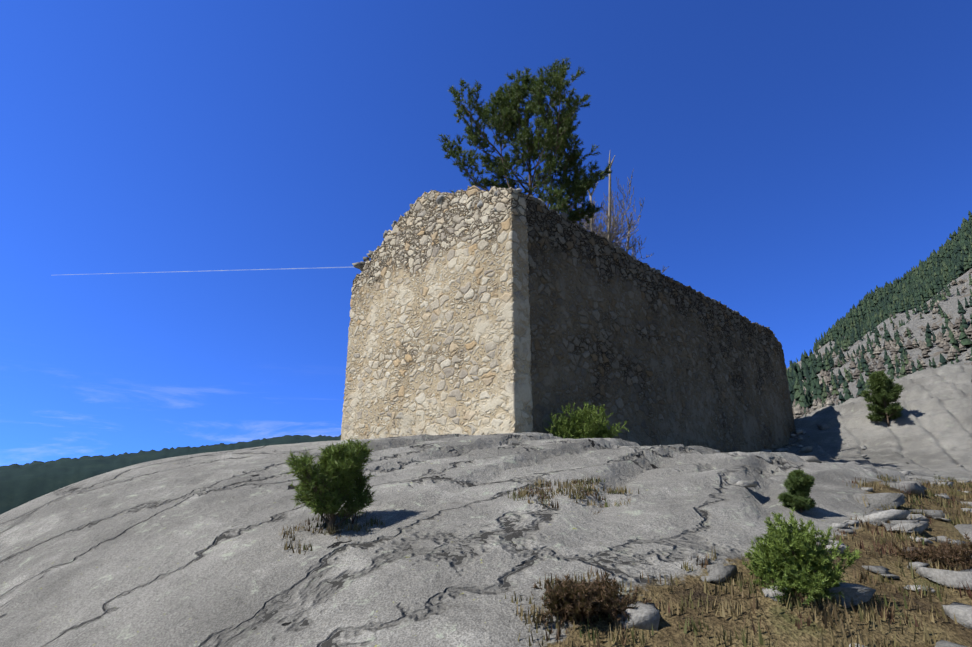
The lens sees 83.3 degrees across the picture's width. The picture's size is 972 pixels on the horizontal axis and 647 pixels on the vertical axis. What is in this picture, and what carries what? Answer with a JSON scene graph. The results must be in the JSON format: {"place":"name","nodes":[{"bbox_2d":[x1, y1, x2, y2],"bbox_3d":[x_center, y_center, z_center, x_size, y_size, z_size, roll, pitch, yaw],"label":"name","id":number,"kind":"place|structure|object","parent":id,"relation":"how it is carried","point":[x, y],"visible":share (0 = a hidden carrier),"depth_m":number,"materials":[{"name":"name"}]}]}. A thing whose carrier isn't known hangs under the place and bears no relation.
{"place":"outdoors","nodes":[
{"label":"outdoors","id":0,"kind":"place"},
{"bbox_2d":[0,435,340,514],"bbox_3d":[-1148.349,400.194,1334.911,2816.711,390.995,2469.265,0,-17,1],"label":"ridge hill","id":1,"kind":"structure","parent":0,"point":[23,484],"depth_m":1459.80,"materials":[{"name":"green plant"}]},
{"bbox_2d":[66,268,295,274],"bbox_3d":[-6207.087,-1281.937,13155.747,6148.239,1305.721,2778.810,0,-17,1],"label":"contrail","id":2,"kind":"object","parent":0,"point":[187,271],"depth_m":12793.41,"materials":[{"name":"white"}]},
{"bbox_2d":[0,363,971,646],"bbox_3d":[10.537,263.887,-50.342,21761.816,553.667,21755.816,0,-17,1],"label":"terrain","id":3,"kind":"structure","parent":0,"point":[460,547],"depth_m":4.44,"materials":[{"name":"grey stone"}]},
{"bbox_2d":[284,436,376,529],"bbox_3d":[-1.294,1.345,4.547,0.729,0.794,0.685,0,-17,1],"label":"bush","id":4,"kind":"object","parent":3,"relation":"on","point":[338,466],"visible":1,"depth_m":4.50,"materials":[{"name":"green plant"}]},
{"bbox_2d":[341,185,532,439],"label":"gable wall","id":5,"kind":"structure","parent":3,"relation":"on","point":[439,337],"depth_m":17.68,"materials":[{"name":"beige stone"}]},
{"bbox_2d":[437,57,612,225],"bbox_3d":[2.207,-3.118,22.193,8.140,16.679,7.177,16,-23,-42],"label":"pine tree","id":6,"kind":"object","parent":3,"relation":"on","point":[558,136],"visible":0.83,"depth_m":22.06,"materials":[{"name":"green plant"}]},
{"bbox_2d":[543,402,628,438],"bbox_3d":[2.741,2.949,15.142,2.269,1.463,2.137,0,-17,1],"label":"juniper bush","id":7,"kind":"object","parent":3,"relation":"on","point":[581,423],"visible":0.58,"depth_m":14.86,"materials":[{"name":"green plant"}]},
{"bbox_2d":[531,569,653,626],"bbox_3d":[0.546,1.499,2.943,0.680,0.286,0.507,0,-17,1],"label":"heather shrub","id":8,"kind":"object","parent":3,"relation":"on","point":[585,600],"visible":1,"depth_m":2.85,"materials":[{"name":"brown plant"}]},
{"bbox_2d":[543,153,668,273],"bbox_3d":[5.717,-1.099,26.240,5.263,15.112,5.848,-12,-20,35],"label":"bare shrub","id":9,"kind":"object","parent":3,"relation":"on","point":[610,235],"visible":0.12,"depth_m":26.58,"materials":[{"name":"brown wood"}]},
{"bbox_2d":[278,433,971,646],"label":"grass tufts","id":10,"kind":"object","parent":3,"relation":"on","point":[834,612],"visible":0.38,"depth_m":3.17,"materials":[{"name":"brown plant"}]},
{"bbox_2d":[524,194,795,452],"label":"long wall","id":11,"kind":"structure","parent":3,"relation":"on","point":[649,355],"depth_m":20.59,"materials":[{"name":"stone"}]},
{"bbox_2d":[352,188,774,335],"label":"wall top stones","id":12,"kind":"object","parent":11,"relation":"on","point":[359,265],"depth_m":21.22,"materials":[{"name":"grey stone"}]},
{"bbox_2d":[353,405,971,646],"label":"scattered stones","id":13,"kind":"object","parent":3,"relation":"on","point":[642,615],"visible":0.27,"depth_m":3.67,"materials":[{"name":"grey stone"}]},
{"bbox_2d":[776,469,816,512],"bbox_3d":[2.841,1.551,5.012,0.357,0.443,0.344,0,-17,1],"label":"bush","id":14,"kind":"object","parent":3,"relation":"on","point":[799,483],"visible":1,"depth_m":4.96,"materials":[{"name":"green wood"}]},
{"bbox_2d":[741,507,859,605],"bbox_3d":[1.841,1.358,3.152,0.650,0.531,0.610,0,-17,1],"label":"juniper bush","id":15,"kind":"object","parent":3,"relation":"on","point":[792,555],"visible":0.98,"depth_m":3.10,"materials":[{"name":"green plant"}]},
{"bbox_2d":[859,371,904,426],"bbox_3d":[21.566,4.067,29.652,1.885,3.141,1.964,7,-18,-22],"label":"small conifer","id":16,"kind":"object","parent":3,"relation":"on","point":[884,390],"visible":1,"depth_m":29.46,"materials":[{"name":"green plant"}]},
{"bbox_2d":[884,532,971,570],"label":"heather shrub","id":17,"kind":"object","parent":3,"relation":"on","point":[942,552],"visible":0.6,"depth_m":3.86,"materials":[{"name":"brown plant"}]},
{"bbox_2d":[0,0,971,465],"label":"sky","id":18,"kind":"structure","parent":0,"point":[791,160],"materials":[{"name":"blue"}]},
{"bbox_2d":[787,268,971,417],"bbox_3d":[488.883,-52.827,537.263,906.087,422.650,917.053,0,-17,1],"label":"mountain","id":19,"kind":"structure","parent":0,"point":[949,304],"depth_m":292.52,"materials":[{"name":"grey stone"}]},
{"bbox_2d":[786,211,971,416],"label":"mountain forest","id":20,"kind":"object","parent":19,"relation":"on","point":[932,275],"visible":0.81,"depth_m":415.16,"materials":[{"name":"green plant"}]},
{"bbox_2d":[792,269,971,418],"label":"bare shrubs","id":21,"kind":"object","parent":19,"relation":"on","point":[890,345],"visible":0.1,"depth_m":251.63,"materials":[{"name":"grey plant"}]}
]}

